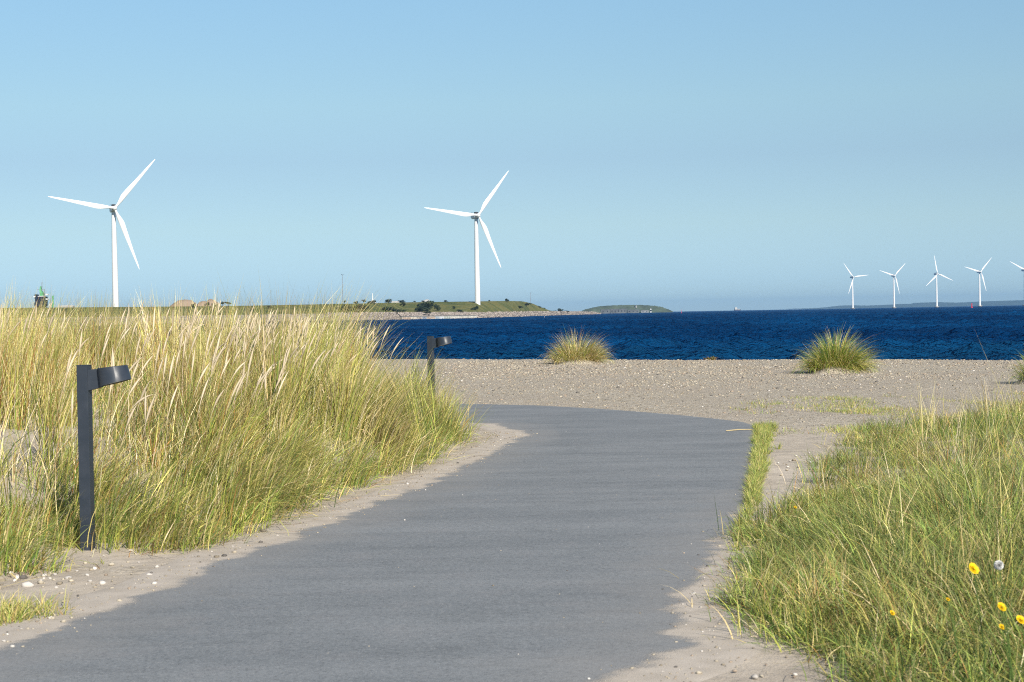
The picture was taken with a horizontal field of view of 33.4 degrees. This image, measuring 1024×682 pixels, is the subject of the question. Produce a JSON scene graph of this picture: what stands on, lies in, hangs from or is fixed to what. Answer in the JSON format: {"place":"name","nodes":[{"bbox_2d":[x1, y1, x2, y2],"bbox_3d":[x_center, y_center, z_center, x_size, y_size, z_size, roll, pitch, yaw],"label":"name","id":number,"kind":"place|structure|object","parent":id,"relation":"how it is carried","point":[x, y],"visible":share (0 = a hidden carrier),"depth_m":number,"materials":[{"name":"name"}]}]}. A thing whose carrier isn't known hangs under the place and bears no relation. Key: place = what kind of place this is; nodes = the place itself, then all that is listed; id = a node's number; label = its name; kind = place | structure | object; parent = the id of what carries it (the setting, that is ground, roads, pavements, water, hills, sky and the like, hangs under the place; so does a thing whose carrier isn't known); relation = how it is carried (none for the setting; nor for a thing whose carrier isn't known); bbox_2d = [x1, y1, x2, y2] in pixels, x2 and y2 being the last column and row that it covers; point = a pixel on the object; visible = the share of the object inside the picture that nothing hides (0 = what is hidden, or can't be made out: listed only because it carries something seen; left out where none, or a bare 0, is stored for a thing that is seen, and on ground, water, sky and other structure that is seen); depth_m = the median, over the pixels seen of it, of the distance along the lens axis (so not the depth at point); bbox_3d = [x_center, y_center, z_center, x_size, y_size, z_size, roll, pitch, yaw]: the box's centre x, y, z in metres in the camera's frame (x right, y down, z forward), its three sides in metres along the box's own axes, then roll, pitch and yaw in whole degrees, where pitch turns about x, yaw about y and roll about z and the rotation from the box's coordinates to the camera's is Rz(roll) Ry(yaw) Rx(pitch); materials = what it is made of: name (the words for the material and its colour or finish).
{"place":"outdoors","nodes":[
{"label":"outdoors","id":0,"kind":"place"},
{"bbox_2d":[1,301,549,317],"bbox_3d":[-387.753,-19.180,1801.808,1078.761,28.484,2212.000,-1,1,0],"label":"headland","id":1,"kind":"structure","parent":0,"point":[494,306],"depth_m":1025.40,"materials":[{"name":"green plant"}]},
{"bbox_2d":[34,286,48,307],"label":"harbour tower","id":2,"kind":"structure","parent":1,"relation":"on","point":[37,297],"depth_m":997.54,"materials":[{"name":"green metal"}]},
{"bbox_2d":[48,159,154,306],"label":"wind turbine","id":3,"kind":"object","parent":1,"relation":"on","point":[115,214],"visible":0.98,"depth_m":1152.05,"materials":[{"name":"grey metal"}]},
{"bbox_2d":[169,299,194,306],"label":"sand pile","id":4,"kind":"object","parent":1,"relation":"on","point":[185,302],"visible":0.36,"depth_m":994.38,"materials":[{"name":"beige sand"}]},
{"bbox_2d":[197,301,208,305],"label":"sand pile","id":5,"kind":"object","parent":1,"relation":"on","point":[201,303],"visible":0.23,"depth_m":985.79,"materials":[{"name":"beige sand"}]},
{"bbox_2d":[206,299,220,305],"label":"sand pile","id":6,"kind":"object","parent":1,"relation":"on","point":[210,302],"visible":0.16,"depth_m":1005.63,"materials":[{"name":"beige sand"}]},
{"bbox_2d":[336,304,349,312],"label":"bush","id":7,"kind":"object","parent":1,"relation":"on","point":[347,308],"visible":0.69,"depth_m":983.33,"materials":[{"name":"green plant"}]},
{"bbox_2d":[348,304,369,311],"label":"bush","id":8,"kind":"object","parent":1,"relation":"on","point":[363,308],"visible":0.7,"depth_m":1004.58,"materials":[{"name":"green plant"}]},
{"bbox_2d":[382,307,393,310],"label":"bush","id":9,"kind":"object","parent":1,"relation":"on","point":[385,309],"visible":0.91,"depth_m":1093.40,"materials":[{"name":"green plant"}]},
{"bbox_2d":[390,309,405,311],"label":"bush","id":10,"kind":"object","parent":1,"relation":"on","point":[399,310],"visible":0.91,"depth_m":1134.63,"materials":[{"name":"green plant"}]},
{"bbox_2d":[414,306,423,311],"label":"bush","id":11,"kind":"object","parent":1,"relation":"on","point":[418,308],"visible":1,"depth_m":1194.60,"materials":[{"name":"green plant"}]},
{"bbox_2d":[417,300,433,310],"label":"bush","id":12,"kind":"object","parent":1,"relation":"on","point":[427,306],"visible":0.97,"depth_m":1200.20,"materials":[{"name":"green plant"}]},
{"bbox_2d":[424,172,507,304],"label":"wind turbine","id":13,"kind":"object","parent":1,"relation":"on","point":[475,216],"visible":0.98,"depth_m":1312.08,"materials":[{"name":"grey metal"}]},
{"bbox_2d":[5,313,554,327],"bbox_3d":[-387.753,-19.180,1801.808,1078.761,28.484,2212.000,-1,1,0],"label":"stone shore","id":14,"kind":"structure","parent":0,"point":[267,315],"depth_m":827.80,"materials":[{"name":"grey stone"}]},
{"bbox_2d":[399,315,476,319],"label":"quay wall","id":15,"kind":"structure","parent":14,"relation":"on","point":[440,317],"depth_m":1160.85,"materials":[{"name":"grey concrete"}]},
{"bbox_2d":[327,311,600,320],"bbox_3d":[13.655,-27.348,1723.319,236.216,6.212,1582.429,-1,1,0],"label":"boulders","id":16,"kind":"object","parent":14,"relation":"on","point":[488,314],"visible":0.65,"depth_m":1211.81,"materials":[{"name":"grey stone"}]},
{"bbox_2d":[0,404,790,681],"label":"path","id":17,"kind":"structure","parent":0,"point":[331,602],"depth_m":9.53,"materials":[{"name":"grey asphalt"}]},
{"bbox_2d":[0,359,1023,681],"bbox_3d":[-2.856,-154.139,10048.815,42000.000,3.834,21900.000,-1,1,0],"label":"ground","id":18,"kind":"structure","parent":0,"point":[800,445],"depth_m":25.27,"materials":[{"name":"beige sand"}]},
{"bbox_2d":[0,585,80,625],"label":"grass patch","id":19,"kind":"object","parent":18,"relation":"on","point":[24,611],"visible":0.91,"depth_m":8.73,"materials":[{"name":"green plant"}]},
{"bbox_2d":[76,365,130,550],"bbox_3d":[-2.690,0.889,11.223,0.408,1.469,0.208,-1,1,8],"label":"bollard lamp","id":20,"kind":"object","parent":18,"relation":"on","point":[89,379],"visible":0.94,"depth_m":11.20,"materials":[{"name":"grey metal"}]},
{"bbox_2d":[0,271,508,587],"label":"dune grass","id":21,"kind":"structure","parent":18,"relation":"on","point":[282,472],"depth_m":15.40,"materials":[{"name":"green plant"}]},
{"bbox_2d":[0,299,402,515],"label":"grass plumes","id":22,"kind":"object","parent":21,"relation":"attached to","point":[215,359],"depth_m":17.00,"materials":[{"name":"beige plant"}]},
{"bbox_2d":[427,336,451,397],"bbox_3d":[-1.011,0.665,23.642,0.408,1.469,0.208,-1,1,20],"label":"bollard lamp","id":23,"kind":"object","parent":18,"relation":"on","point":[432,342],"visible":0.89,"depth_m":23.63,"materials":[{"name":"grey metal"}]},
{"bbox_2d":[0,358,1023,681],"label":"pebbles","id":24,"kind":"object","parent":18,"relation":"on","point":[490,374],"visible":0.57,"depth_m":37.02,"materials":[{"name":"beige gravel"}]},
{"bbox_2d":[541,325,618,364],"bbox_3d":[1.978,0.196,50.832,2.676,1.545,2.265,-1,1,0],"label":"beach grass tussock","id":25,"kind":"object","parent":18,"relation":"on","point":[574,355],"visible":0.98,"depth_m":50.63,"materials":[{"name":"green plant"}]},
{"bbox_2d":[703,357,716,359],"bbox_3d":[6.178,0.538,53.291,0.507,0.173,0.395,-1,1,28],"label":"seaweed clump","id":26,"kind":"object","parent":18,"relation":"on","point":[710,358],"visible":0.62,"depth_m":53.21,"materials":[{"name":"brown plant"}]},
{"bbox_2d":[723,420,782,559],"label":"verge grass","id":27,"kind":"structure","parent":18,"relation":"on","point":[762,436],"depth_m":15.47,"materials":[{"name":"green plant"}]},
{"bbox_2d":[794,506,801,562],"bbox_3d":[1.614,1.133,9.619,0.045,0.409,0.017,-1,1,0],"label":"yellow flower","id":28,"kind":"object","parent":18,"relation":"on","point":[795,507],"visible":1,"depth_m":9.62,"materials":[{"name":"green plant"}]},
{"bbox_2d":[789,325,892,373],"bbox_3d":[7.670,0.302,40.187,2.533,1.635,2.292,-1,1,0],"label":"beach grass tussock","id":29,"kind":"object","parent":18,"relation":"on","point":[834,360],"visible":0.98,"depth_m":39.89,"materials":[{"name":"green plant"}]},
{"bbox_2d":[664,338,1023,681],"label":"meadow grass","id":30,"kind":"structure","parent":18,"relation":"on","point":[873,552],"depth_m":9.06,"materials":[{"name":"green plant"}]},
{"bbox_2d":[723,391,1023,469],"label":"gravel weeds","id":31,"kind":"object","parent":18,"relation":"on","point":[865,408],"visible":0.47,"depth_m":24.88,"materials":[{"name":"green plant"}]},
{"bbox_2d":[890,610,902,681],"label":"yellow flower","id":32,"kind":"object","parent":18,"relation":"on","point":[892,612],"visible":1,"depth_m":6.32,"materials":[{"name":"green plant"}]},
{"bbox_2d":[946,598,958,681],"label":"yellow flower","id":33,"kind":"object","parent":18,"relation":"on","point":[948,599],"visible":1,"depth_m":6.42,"materials":[{"name":"green plant"}]},
{"bbox_2d":[969,563,984,681],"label":"yellow flower","id":34,"kind":"object","parent":18,"relation":"on","point":[973,568],"visible":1,"depth_m":5.91,"materials":[{"name":"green plant"}]},
{"bbox_2d":[994,561,1010,681],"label":"dandelion clock","id":35,"kind":"object","parent":18,"relation":"on","point":[999,565],"visible":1,"depth_m":5.91,"materials":[{"name":"white plant"}]},
{"bbox_2d":[998,602,1012,681],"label":"yellow flower","id":36,"kind":"object","parent":18,"relation":"on","point":[1001,607],"visible":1,"depth_m":5.82,"materials":[{"name":"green plant"}]},
{"bbox_2d":[999,624,1011,678],"bbox_3d":[1.715,1.185,5.919,0.048,0.408,0.020,-1,1,0],"label":"yellow flower","id":37,"kind":"object","parent":18,"relation":"on","point":[1001,626],"visible":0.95,"depth_m":5.92,"materials":[{"name":"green plant"}]},
{"bbox_2d":[1003,350,1023,384],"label":"beach grass tussock","id":38,"kind":"object","parent":18,"relation":"on","point":[1021,381],"visible":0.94,"depth_m":31.96,"materials":[{"name":"green plant"}]},
{"bbox_2d":[1016,615,1023,638],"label":"yellow flower","id":39,"kind":"object","parent":18,"relation":"on","point":[1020,619],"visible":1,"depth_m":5.71,"materials":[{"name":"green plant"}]},
{"bbox_2d":[0,0,1023,311],"label":"sky","id":40,"kind":"structure","parent":0,"point":[673,155],"materials":[{"name":"blue"}]},
{"bbox_2d":[15,305,1023,360],"bbox_3d":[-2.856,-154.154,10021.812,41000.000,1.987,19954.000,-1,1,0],"label":"sea","id":41,"kind":"structure","parent":0,"point":[941,333],"depth_m":149.83,"materials":[{"name":"liquid"}]},
{"bbox_2d":[844,264,865,308],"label":"wind turbine","id":42,"kind":"object","parent":41,"relation":"in","point":[852,277],"visible":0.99,"depth_m":3661.60,"materials":[{"name":"white metal"}]},
{"bbox_2d":[880,264,904,307],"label":"wind turbine","id":43,"kind":"object","parent":41,"relation":"in","point":[893,275],"visible":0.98,"depth_m":3541.83,"materials":[{"name":"white metal"}]},
{"bbox_2d":[926,256,950,307],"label":"wind turbine","id":44,"kind":"object","parent":41,"relation":"in","point":[936,274],"visible":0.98,"depth_m":3451.67,"materials":[{"name":"white metal"}]},
{"bbox_2d":[966,260,989,306],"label":"wind turbine","id":45,"kind":"object","parent":41,"relation":"in","point":[979,271],"visible":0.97,"depth_m":3261.69,"materials":[{"name":"white metal"}]},
{"bbox_2d":[582,305,672,312],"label":"fort island","id":46,"kind":"structure","parent":0,"point":[655,309],"depth_m":3929.04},
{"bbox_2d":[600,309,609,313],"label":"casemate","id":47,"kind":"object","parent":46,"relation":"on","point":[604,311],"visible":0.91,"depth_m":3889.48,"materials":[{"name":"grey concrete"}]},
{"bbox_2d":[610,309,626,312],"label":"casemate","id":48,"kind":"object","parent":46,"relation":"on","point":[618,311],"visible":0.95,"depth_m":3887.46,"materials":[{"name":"grey concrete"}]},
{"bbox_2d":[627,309,638,312],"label":"casemate","id":49,"kind":"object","parent":46,"relation":"on","point":[633,311],"visible":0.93,"depth_m":3889.50,"materials":[{"name":"grey concrete"}]},
{"bbox_2d":[800,300,1023,308],"bbox_3d":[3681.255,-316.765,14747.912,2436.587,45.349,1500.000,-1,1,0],"label":"distant coast","id":50,"kind":"structure","parent":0,"point":[983,303],"depth_m":14495.41}
]}

